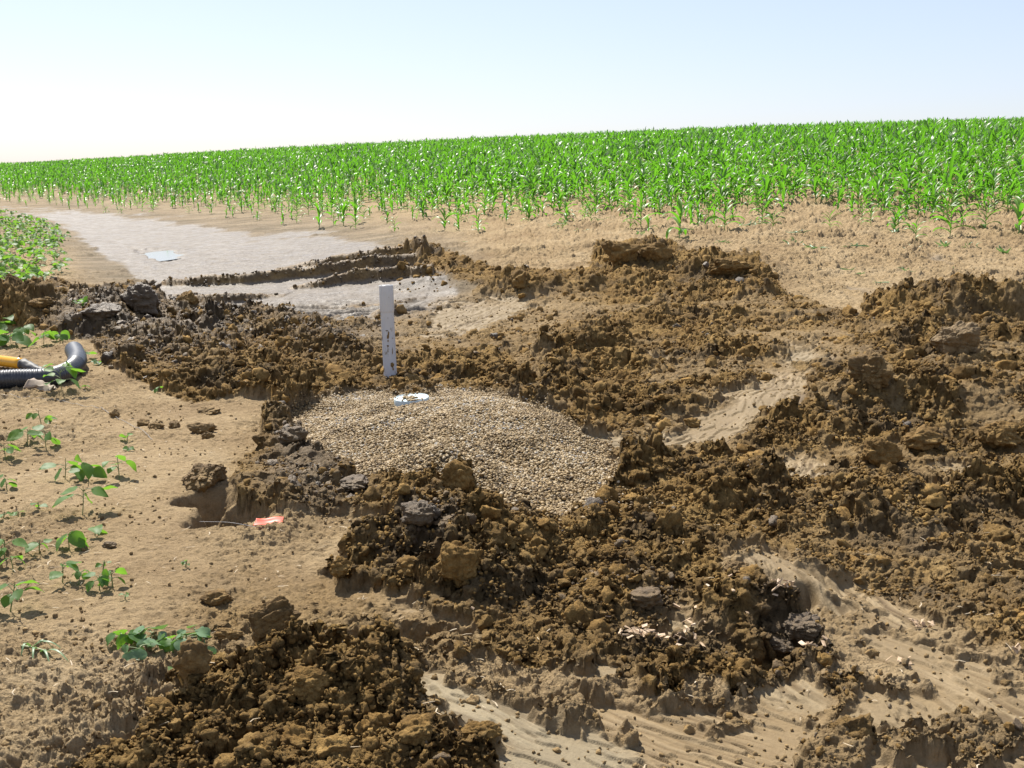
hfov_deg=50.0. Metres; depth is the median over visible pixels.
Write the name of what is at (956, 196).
corn plant
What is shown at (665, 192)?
corn plant
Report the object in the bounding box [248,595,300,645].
soil clod
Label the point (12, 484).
bean seedling
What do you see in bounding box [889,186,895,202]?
corn plant
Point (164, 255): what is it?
puddle
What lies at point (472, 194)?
corn plant
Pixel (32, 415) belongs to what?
bean seedling
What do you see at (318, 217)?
corn plant
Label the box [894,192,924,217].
corn plant
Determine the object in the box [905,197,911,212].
corn plant
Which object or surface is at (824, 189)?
corn plant
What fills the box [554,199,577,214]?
corn plant
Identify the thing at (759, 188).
corn plant
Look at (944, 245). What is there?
fallen corn plant
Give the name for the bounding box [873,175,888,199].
corn plant
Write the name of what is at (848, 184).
corn plant
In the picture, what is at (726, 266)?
soil clod
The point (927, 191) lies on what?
corn plant
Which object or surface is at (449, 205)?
corn plant
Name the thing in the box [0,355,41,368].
yellow tube
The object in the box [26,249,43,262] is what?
bean plant
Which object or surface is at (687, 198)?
corn plant
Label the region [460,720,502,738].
soil clod
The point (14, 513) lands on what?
bean seedling
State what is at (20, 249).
bean plant
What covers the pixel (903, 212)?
corn plant
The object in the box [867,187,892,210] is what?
corn plant
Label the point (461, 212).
corn plant
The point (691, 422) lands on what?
soil clod
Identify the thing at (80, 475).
bean seedling
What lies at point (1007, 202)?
corn plant
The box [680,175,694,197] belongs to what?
corn plant
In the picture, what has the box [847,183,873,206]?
corn plant
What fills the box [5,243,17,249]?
bean plant
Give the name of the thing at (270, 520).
marker flag
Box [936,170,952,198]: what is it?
corn plant
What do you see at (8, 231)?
bean plant
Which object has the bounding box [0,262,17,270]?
bean plant
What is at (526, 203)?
corn plant
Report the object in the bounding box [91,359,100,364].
bean seedling
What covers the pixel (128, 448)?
bean seedling
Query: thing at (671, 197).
corn plant
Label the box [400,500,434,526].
soil clod
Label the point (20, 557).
bean seedling
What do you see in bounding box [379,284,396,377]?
standpipe
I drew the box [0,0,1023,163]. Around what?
sky
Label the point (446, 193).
corn plant
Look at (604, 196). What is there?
corn plant
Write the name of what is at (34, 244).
bean plant
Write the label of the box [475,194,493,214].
corn plant
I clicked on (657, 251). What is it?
soil clod
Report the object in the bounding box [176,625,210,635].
uprooted seedling
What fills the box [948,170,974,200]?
corn plant
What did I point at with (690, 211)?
corn plant
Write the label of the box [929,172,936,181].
corn plant
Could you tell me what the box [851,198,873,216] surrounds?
corn plant
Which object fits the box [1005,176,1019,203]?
corn plant
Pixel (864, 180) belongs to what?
corn plant
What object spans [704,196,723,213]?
corn plant
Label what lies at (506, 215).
corn plant
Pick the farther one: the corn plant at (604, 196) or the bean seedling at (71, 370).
the corn plant at (604, 196)
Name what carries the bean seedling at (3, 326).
on the ground
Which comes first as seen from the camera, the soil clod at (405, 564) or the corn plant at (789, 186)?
the soil clod at (405, 564)
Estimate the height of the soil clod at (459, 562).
0.197 m
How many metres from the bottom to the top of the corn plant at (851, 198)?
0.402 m
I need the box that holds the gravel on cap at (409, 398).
[395,393,427,400]
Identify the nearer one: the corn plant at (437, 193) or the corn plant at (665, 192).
the corn plant at (665, 192)
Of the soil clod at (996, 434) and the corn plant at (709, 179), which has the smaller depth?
the soil clod at (996, 434)
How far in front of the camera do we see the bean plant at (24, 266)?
16.81 m
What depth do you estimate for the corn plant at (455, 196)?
26.92 m
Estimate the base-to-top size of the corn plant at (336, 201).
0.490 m
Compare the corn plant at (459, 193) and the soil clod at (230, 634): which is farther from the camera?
the corn plant at (459, 193)
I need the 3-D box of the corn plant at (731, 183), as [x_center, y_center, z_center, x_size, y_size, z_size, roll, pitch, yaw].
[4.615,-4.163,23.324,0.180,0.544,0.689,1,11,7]
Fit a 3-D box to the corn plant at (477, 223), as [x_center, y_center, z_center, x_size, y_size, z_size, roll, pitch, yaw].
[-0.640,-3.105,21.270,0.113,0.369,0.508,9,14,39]
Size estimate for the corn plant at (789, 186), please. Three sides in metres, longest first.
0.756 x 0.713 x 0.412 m
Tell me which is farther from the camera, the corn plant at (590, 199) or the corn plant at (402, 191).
the corn plant at (402, 191)
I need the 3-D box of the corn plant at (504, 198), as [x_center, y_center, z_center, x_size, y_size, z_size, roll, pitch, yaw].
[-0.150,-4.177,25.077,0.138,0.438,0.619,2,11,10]
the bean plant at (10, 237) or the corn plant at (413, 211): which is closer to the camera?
the bean plant at (10, 237)
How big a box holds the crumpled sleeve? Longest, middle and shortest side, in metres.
0.228 x 0.119 x 0.072 m
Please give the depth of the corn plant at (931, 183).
20.67 m
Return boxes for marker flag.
[200,517,283,527]
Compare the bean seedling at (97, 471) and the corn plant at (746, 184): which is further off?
the corn plant at (746, 184)
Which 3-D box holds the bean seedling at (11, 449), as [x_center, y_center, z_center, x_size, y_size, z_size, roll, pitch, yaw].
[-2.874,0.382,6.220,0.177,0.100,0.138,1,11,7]
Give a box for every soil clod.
[28,296,57,307]
[80,302,121,320]
[101,541,116,548]
[109,409,119,417]
[119,282,160,316]
[137,418,149,425]
[148,422,164,428]
[168,420,180,428]
[171,638,212,678]
[176,290,199,305]
[181,462,226,492]
[186,422,217,433]
[197,405,220,414]
[199,588,233,605]
[201,431,214,438]
[214,627,244,640]
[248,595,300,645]
[278,426,307,443]
[287,665,332,702]
[329,555,352,577]
[339,474,368,491]
[393,713,434,746]
[395,555,416,576]
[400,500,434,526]
[432,515,453,526]
[435,540,482,587]
[440,459,474,492]
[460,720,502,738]
[509,269,525,288]
[601,240,640,266]
[628,504,649,515]
[630,586,663,610]
[639,242,673,262]
[683,417,700,427]
[706,257,752,275]
[724,560,748,575]
[769,636,794,653]
[781,611,824,641]
[847,348,892,388]
[860,437,904,467]
[903,424,943,451]
[930,320,980,356]
[976,420,1022,447]
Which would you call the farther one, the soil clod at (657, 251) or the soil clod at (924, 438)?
the soil clod at (657, 251)
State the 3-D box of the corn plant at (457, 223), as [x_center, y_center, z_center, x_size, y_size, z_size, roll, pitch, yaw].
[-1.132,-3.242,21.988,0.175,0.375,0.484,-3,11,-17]
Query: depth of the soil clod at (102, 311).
10.97 m
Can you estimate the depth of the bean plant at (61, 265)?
17.65 m
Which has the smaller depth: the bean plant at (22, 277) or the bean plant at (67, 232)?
the bean plant at (22, 277)
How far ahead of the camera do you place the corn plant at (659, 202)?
21.53 m
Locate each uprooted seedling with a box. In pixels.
[106,629,141,649]
[121,640,164,660]
[133,624,167,647]
[156,633,182,652]
[170,627,209,650]
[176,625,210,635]
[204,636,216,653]
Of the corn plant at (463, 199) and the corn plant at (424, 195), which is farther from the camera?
the corn plant at (424, 195)
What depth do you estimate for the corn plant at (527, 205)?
22.74 m
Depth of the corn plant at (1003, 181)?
21.76 m
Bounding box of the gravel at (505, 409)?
[288,382,686,521]
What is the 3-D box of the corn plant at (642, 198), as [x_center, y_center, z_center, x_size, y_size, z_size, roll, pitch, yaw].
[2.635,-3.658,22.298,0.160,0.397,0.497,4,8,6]
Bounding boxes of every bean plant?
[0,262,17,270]
[1,236,12,242]
[2,255,21,262]
[3,241,19,247]
[3,257,25,265]
[5,229,17,234]
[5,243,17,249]
[9,239,23,244]
[10,262,27,269]
[14,274,27,280]
[15,263,35,273]
[16,245,32,252]
[19,227,36,232]
[20,272,37,279]
[23,247,44,259]
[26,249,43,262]
[27,264,45,275]
[30,241,44,249]
[31,256,43,263]
[37,251,54,262]
[38,270,53,278]
[41,240,56,249]
[47,243,59,249]
[49,224,60,230]
[50,236,64,243]
[50,248,66,255]
[50,262,69,274]
[51,257,72,269]
[59,231,70,238]
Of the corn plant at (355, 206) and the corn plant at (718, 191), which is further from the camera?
the corn plant at (355, 206)
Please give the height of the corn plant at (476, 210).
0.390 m
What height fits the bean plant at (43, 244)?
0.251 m
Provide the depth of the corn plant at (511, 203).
24.43 m
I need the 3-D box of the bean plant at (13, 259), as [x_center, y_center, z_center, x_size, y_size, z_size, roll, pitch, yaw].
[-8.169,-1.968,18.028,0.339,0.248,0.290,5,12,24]
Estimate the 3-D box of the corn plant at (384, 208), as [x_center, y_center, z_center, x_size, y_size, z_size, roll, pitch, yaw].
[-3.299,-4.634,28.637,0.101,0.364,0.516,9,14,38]
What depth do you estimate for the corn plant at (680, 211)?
18.30 m
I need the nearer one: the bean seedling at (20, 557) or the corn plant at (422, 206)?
the bean seedling at (20, 557)
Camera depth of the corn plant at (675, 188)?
23.74 m
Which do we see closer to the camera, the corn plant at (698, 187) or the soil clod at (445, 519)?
the soil clod at (445, 519)
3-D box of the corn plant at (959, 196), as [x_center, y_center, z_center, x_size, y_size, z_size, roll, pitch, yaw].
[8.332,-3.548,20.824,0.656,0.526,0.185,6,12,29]
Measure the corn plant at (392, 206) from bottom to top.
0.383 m
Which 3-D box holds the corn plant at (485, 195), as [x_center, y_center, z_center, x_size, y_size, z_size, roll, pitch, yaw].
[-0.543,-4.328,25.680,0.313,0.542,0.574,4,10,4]
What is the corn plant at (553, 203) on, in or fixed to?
on the ground
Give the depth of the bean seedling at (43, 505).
5.27 m
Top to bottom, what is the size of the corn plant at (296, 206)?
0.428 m
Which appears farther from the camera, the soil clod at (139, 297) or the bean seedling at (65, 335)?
the soil clod at (139, 297)
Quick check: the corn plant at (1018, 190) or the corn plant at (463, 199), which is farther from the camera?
the corn plant at (463, 199)
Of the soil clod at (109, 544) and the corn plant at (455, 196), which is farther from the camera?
the corn plant at (455, 196)
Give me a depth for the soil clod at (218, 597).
4.15 m
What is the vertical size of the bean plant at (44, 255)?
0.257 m
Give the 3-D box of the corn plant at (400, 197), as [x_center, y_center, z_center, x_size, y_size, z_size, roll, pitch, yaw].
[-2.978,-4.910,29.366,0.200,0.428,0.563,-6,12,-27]
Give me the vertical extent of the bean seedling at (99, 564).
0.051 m
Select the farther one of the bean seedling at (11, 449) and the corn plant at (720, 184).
the corn plant at (720, 184)
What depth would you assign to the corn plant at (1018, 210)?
17.44 m
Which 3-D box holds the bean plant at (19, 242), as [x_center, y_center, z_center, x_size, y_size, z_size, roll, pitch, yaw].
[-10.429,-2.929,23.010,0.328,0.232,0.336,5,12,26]
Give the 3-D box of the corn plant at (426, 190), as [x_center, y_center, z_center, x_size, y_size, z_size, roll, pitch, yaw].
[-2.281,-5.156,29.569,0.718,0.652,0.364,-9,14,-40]
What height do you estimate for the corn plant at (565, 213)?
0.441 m
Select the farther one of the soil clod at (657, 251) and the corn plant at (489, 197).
the corn plant at (489, 197)
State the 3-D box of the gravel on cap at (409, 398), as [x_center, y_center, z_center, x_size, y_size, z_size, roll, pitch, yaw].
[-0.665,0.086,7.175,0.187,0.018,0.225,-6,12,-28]
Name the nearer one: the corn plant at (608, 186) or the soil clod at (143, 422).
the soil clod at (143, 422)
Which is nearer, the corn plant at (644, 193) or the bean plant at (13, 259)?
the bean plant at (13, 259)
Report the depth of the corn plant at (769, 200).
20.86 m
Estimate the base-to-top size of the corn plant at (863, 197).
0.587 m
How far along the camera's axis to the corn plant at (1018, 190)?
20.31 m
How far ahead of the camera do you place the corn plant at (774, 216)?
19.23 m
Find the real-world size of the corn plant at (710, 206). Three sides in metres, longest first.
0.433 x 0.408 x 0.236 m
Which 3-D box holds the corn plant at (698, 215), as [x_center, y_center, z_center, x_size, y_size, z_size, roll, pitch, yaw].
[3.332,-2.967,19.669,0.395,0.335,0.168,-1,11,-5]
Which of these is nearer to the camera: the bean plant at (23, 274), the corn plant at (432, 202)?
the bean plant at (23, 274)
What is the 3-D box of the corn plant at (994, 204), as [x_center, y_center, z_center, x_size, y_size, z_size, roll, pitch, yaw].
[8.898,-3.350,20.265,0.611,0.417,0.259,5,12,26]
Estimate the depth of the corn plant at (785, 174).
22.84 m
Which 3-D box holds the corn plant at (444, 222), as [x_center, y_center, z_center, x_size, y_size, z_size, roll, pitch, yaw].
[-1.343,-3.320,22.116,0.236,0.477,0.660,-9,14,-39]
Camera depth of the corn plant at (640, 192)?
23.66 m
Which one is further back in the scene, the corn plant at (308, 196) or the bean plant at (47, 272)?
the corn plant at (308, 196)
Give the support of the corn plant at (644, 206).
on the ground
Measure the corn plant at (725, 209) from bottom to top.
0.614 m
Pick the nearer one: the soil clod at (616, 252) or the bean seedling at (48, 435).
the bean seedling at (48, 435)
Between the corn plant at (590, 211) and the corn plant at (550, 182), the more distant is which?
the corn plant at (550, 182)
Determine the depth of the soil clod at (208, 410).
7.50 m
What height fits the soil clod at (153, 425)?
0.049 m
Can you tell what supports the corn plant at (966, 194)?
on the ground
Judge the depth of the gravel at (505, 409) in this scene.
6.22 m
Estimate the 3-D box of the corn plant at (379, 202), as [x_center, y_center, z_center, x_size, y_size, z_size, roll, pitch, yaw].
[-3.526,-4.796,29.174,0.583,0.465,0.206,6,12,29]
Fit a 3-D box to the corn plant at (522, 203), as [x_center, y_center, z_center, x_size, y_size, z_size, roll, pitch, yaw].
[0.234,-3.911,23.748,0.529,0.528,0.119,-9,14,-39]
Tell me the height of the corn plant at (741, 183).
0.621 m
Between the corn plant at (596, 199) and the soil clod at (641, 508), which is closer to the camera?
the soil clod at (641, 508)
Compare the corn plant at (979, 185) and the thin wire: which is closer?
the thin wire
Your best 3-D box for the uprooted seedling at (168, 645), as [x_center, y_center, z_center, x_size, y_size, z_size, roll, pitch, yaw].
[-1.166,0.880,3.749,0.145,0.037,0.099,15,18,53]
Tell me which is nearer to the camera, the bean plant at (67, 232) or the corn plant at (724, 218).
the corn plant at (724, 218)
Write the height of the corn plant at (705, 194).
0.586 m
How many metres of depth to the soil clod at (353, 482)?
5.47 m
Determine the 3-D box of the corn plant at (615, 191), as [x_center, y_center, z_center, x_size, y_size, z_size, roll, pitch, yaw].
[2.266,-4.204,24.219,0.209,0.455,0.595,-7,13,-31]
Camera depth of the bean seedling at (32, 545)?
4.67 m
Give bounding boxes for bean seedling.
[0,315,15,329]
[0,330,33,346]
[0,444,20,459]
[0,474,16,489]
[0,538,28,557]
[0,555,25,570]
[0,580,43,610]
[7,427,43,444]
[9,511,26,516]
[11,324,35,340]
[24,539,52,552]
[26,411,52,424]
[27,424,60,447]
[28,330,57,346]
[30,502,47,508]
[39,458,84,481]
[42,361,85,388]
[44,417,56,423]
[49,561,81,582]
[51,330,69,340]
[52,485,117,514]
[55,530,88,550]
[68,454,106,480]
[71,570,90,584]
[77,296,87,305]
[82,569,110,592]
[88,524,106,535]
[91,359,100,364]
[95,560,110,570]
[97,567,126,587]
[102,455,136,479]
[119,433,132,442]
[123,446,133,450]
[181,559,189,567]
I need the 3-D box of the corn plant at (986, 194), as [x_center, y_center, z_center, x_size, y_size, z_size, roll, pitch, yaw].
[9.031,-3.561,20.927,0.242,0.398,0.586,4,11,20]
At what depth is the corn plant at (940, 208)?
19.25 m
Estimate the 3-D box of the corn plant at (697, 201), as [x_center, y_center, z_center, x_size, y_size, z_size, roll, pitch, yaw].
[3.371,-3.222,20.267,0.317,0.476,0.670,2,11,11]
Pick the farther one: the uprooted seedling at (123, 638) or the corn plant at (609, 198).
the corn plant at (609, 198)
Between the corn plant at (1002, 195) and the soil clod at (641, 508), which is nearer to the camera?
the soil clod at (641, 508)
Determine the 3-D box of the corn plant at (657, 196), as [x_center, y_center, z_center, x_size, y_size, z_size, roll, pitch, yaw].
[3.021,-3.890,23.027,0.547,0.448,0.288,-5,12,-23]
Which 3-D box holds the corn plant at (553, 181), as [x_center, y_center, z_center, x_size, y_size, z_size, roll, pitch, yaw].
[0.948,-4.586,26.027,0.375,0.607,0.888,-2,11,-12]
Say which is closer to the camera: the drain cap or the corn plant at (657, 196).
the drain cap
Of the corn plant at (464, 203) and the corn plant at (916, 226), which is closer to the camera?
the corn plant at (916, 226)
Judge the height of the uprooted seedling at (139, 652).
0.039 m
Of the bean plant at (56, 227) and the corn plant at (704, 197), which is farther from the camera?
the bean plant at (56, 227)
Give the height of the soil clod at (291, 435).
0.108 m
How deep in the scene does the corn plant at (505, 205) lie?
23.61 m
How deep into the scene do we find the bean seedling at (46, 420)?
7.03 m
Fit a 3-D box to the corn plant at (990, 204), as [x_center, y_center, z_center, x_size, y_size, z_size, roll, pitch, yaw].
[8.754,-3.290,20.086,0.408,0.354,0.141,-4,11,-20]
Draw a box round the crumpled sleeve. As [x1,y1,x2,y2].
[24,378,56,390]
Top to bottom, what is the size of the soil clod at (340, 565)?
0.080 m
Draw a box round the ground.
[0,137,1023,767]
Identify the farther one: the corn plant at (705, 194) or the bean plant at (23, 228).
the bean plant at (23, 228)
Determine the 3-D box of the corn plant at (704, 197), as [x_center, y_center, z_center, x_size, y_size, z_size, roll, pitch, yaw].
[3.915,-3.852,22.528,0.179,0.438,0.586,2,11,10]
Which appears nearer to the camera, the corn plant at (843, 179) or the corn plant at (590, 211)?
the corn plant at (590, 211)
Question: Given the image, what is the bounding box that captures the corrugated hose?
[0,341,86,388]
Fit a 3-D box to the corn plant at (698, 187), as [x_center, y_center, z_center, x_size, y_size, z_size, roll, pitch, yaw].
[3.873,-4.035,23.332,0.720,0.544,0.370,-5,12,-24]
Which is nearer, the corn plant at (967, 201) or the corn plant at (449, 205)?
the corn plant at (967, 201)
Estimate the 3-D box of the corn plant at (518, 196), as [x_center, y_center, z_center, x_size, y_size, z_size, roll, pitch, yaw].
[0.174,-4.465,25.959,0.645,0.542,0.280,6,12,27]
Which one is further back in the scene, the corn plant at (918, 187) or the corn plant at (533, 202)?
the corn plant at (533, 202)
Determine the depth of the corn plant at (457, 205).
25.53 m
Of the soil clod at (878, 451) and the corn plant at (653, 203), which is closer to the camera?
the soil clod at (878, 451)
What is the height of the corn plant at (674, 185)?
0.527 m
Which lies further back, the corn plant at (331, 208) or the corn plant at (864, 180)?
the corn plant at (331, 208)
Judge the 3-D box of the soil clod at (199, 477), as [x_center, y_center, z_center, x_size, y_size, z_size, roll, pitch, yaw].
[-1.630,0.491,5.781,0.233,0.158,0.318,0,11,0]
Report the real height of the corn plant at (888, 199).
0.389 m
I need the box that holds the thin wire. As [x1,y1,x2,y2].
[3,394,152,439]
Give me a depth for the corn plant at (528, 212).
22.42 m
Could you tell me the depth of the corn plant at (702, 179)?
23.91 m
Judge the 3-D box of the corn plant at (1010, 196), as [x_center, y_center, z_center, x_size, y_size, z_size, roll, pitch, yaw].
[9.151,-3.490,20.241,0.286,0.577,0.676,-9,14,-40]
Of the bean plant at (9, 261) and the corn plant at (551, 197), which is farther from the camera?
the corn plant at (551, 197)
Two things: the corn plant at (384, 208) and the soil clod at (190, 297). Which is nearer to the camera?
the soil clod at (190, 297)
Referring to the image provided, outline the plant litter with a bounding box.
[1,272,1012,767]
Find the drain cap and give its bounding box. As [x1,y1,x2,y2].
[394,393,428,406]
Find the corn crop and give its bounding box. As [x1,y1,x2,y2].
[0,116,1023,207]
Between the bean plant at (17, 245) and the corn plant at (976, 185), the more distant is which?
the bean plant at (17, 245)
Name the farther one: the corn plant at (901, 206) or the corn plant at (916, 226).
the corn plant at (901, 206)
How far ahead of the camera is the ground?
5.26 m
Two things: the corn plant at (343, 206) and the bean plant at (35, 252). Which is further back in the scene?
the corn plant at (343, 206)
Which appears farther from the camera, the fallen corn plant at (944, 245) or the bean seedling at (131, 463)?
the fallen corn plant at (944, 245)
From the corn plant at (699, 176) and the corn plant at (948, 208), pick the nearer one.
the corn plant at (948, 208)
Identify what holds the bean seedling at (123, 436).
on the ground
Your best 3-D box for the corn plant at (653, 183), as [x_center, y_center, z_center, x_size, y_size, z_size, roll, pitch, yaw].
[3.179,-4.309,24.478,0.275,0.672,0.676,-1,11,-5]
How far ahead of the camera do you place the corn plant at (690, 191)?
22.49 m
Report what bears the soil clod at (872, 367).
on the ground
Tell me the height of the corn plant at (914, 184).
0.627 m
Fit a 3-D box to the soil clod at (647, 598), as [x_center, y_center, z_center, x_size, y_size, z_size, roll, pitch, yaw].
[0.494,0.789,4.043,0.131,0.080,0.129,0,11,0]
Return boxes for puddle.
[139,250,184,260]
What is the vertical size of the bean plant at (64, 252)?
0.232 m
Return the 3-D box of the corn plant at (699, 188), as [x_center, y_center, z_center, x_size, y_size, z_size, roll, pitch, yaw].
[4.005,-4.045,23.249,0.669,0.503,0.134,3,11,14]
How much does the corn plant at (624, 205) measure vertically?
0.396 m
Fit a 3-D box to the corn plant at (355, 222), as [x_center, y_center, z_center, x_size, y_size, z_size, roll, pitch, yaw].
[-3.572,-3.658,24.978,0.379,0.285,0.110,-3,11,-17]
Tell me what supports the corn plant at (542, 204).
on the ground
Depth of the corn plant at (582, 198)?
24.13 m
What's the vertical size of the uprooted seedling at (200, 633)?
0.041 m
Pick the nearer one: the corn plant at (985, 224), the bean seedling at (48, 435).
the bean seedling at (48, 435)
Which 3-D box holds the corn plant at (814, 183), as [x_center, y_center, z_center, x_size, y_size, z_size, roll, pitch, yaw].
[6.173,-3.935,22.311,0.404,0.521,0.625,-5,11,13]
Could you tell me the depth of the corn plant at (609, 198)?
23.44 m
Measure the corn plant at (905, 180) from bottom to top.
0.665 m
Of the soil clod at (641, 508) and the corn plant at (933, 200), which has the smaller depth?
the soil clod at (641, 508)
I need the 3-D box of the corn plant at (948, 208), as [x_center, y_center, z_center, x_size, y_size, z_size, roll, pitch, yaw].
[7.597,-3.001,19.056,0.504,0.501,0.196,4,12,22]
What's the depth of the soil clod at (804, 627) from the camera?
3.74 m
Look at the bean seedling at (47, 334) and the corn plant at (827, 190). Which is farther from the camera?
the corn plant at (827, 190)
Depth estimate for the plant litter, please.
4.26 m
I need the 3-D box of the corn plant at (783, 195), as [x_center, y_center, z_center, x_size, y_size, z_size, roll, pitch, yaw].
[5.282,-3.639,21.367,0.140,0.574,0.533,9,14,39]
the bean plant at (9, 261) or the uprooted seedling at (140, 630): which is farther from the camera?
the bean plant at (9, 261)
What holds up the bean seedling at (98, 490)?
on the ground
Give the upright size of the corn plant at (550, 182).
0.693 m
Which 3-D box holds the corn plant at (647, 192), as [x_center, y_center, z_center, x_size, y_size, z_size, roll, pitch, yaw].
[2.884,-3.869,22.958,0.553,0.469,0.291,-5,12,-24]
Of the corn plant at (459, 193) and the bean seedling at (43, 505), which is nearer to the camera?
the bean seedling at (43, 505)
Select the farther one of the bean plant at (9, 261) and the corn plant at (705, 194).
the corn plant at (705, 194)
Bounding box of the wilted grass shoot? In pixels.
[21,639,68,661]
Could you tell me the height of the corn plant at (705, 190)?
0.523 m
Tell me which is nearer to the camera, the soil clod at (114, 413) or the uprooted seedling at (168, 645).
the uprooted seedling at (168, 645)
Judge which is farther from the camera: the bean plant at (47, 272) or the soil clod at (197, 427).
the bean plant at (47, 272)
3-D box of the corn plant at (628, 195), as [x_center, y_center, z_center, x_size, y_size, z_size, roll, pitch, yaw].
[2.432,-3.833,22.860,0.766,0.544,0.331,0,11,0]
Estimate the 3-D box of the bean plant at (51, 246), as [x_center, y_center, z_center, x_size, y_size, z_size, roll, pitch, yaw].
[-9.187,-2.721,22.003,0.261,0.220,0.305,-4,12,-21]
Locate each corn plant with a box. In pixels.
[171,194,180,206]
[287,200,304,211]
[300,193,316,205]
[309,199,330,227]
[319,193,325,210]
[324,193,336,207]
[325,202,337,216]
[328,194,344,206]
[333,200,347,225]
[342,197,363,219]
[347,217,360,228]
[371,195,389,209]
[378,199,389,211]
[380,210,393,222]
[383,192,396,209]
[389,199,397,211]
[396,192,406,205]
[401,183,405,202]
[409,205,418,219]
[413,180,440,203]
[416,190,429,207]
[417,200,426,218]
[424,196,442,211]
[429,194,438,211]
[430,190,444,208]
[431,207,456,227]
[439,183,454,204]
[444,202,455,213]
[448,182,468,202]
[450,213,459,229]
[452,192,458,208]
[453,197,466,212]
[453,208,467,221]
[458,191,471,209]
[458,201,471,213]
[463,187,479,202]
[469,203,485,219]
[471,214,487,230]
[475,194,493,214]
[481,186,498,207]
[482,188,492,209]
[485,194,499,213]
[487,188,498,202]
[498,186,520,207]
[499,203,508,217]
[502,192,509,207]
[502,209,510,220]
[506,197,516,212]
[508,181,536,201]
[510,183,526,203]
[510,184,527,205]
[513,191,527,214]
[516,194,536,216]
[522,205,536,220]
[525,189,542,207]
[525,196,535,217]
[526,195,545,213]
[534,198,550,214]
[537,181,558,202]
[542,188,555,207]
[544,194,562,213]
[546,175,553,202]
[547,179,561,201]
[551,186,571,205]
[552,192,568,211]
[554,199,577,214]
[559,203,575,220]
[575,192,591,206]
[579,204,603,221]
[580,190,602,206]
[587,185,606,207]
[589,193,604,215]
[594,188,616,207]
[596,189,621,207]
[602,179,613,200]
[605,191,618,211]
[610,183,625,200]
[612,187,638,209]
[617,196,630,215]
[618,191,664,226]
[624,172,635,197]
[625,209,639,227]
[631,198,636,217]
[636,184,644,206]
[637,189,648,203]
[638,194,645,210]
[642,188,657,208]
[645,216,655,230]
[646,176,662,203]
[648,190,656,209]
[648,197,668,216]
[649,188,662,206]
[655,194,668,209]
[657,183,679,201]
[658,184,674,204]
[660,186,686,210]
[662,199,690,237]
[664,183,677,204]
[667,176,688,200]
[672,162,689,199]
[676,195,693,213]
[679,186,699,203]
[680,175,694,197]
[686,181,709,203]
[686,181,714,200]
[686,200,693,222]
[687,212,708,224]
[688,172,708,198]
[689,167,711,194]
[692,181,716,197]
[692,197,702,219]
[693,183,713,207]
[695,172,717,197]
[699,185,706,205]
[700,202,717,222]
[703,176,729,201]
[704,195,744,229]
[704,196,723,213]
[708,205,719,223]
[709,181,733,210]
[711,182,729,203]
[712,181,731,204]
[715,167,734,202]
[715,211,735,226]
[725,175,734,200]
[726,172,760,201]
[726,183,742,203]
[727,173,752,200]
[730,184,743,203]
[739,189,753,208]
[742,185,771,209]
[743,181,764,204]
[749,186,784,214]
[751,177,773,203]
[751,201,772,222]
[755,176,781,201]
[764,209,784,225]
[775,183,790,210]
[777,164,791,195]
[779,169,809,200]
[805,177,827,199]
[816,174,829,199]
[820,175,839,201]
[821,209,839,225]
[833,187,846,209]
[834,181,861,201]
[838,173,850,200]
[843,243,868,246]
[844,173,874,199]
[845,193,855,214]
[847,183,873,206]
[848,180,872,209]
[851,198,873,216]
[855,173,870,199]
[859,205,879,222]
[863,176,892,208]
[864,177,881,202]
[867,168,891,201]
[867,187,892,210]
[871,180,896,211]
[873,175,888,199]
[876,191,897,207]
[884,203,910,229]
[887,202,911,225]
[888,198,914,214]
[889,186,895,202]
[892,173,919,201]
[893,172,927,201]
[894,175,940,203]
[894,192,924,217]
[902,195,932,211]
[903,217,929,238]
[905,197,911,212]
[908,183,936,208]
[916,188,930,215]
[918,184,944,215]
[921,182,945,207]
[927,183,952,209]
[928,193,962,220]
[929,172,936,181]
[929,204,977,235]
[934,197,963,221]
[934,239,950,246]
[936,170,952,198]
[939,183,969,206]
[943,192,965,210]
[944,180,968,209]
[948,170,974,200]
[949,206,975,224]
[952,182,981,207]
[956,184,986,208]
[958,177,991,200]
[971,181,986,201]
[971,205,1001,227]
[978,191,1010,210]
[979,187,989,206]
[982,174,1005,200]
[985,195,996,212]
[988,182,1010,204]
[994,175,1012,197]
[994,179,1023,209]
[996,245,1010,252]
[998,194,1016,210]
[1004,181,1023,198]
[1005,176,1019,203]
[1005,196,1023,233]
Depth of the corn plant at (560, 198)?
23.16 m
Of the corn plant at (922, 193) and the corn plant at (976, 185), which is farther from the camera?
the corn plant at (976, 185)
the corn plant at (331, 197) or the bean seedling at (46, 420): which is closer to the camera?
the bean seedling at (46, 420)
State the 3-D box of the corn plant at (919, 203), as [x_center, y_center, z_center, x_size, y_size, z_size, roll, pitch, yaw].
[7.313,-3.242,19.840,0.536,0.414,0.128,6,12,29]
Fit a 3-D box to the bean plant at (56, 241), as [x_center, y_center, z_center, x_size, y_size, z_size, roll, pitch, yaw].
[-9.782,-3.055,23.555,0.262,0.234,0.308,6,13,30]
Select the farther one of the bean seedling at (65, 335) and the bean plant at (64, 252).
the bean plant at (64, 252)
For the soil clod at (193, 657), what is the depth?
3.24 m
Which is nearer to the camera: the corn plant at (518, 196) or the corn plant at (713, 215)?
the corn plant at (713, 215)
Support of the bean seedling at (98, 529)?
on the ground
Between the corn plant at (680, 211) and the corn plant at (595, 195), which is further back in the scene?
the corn plant at (595, 195)

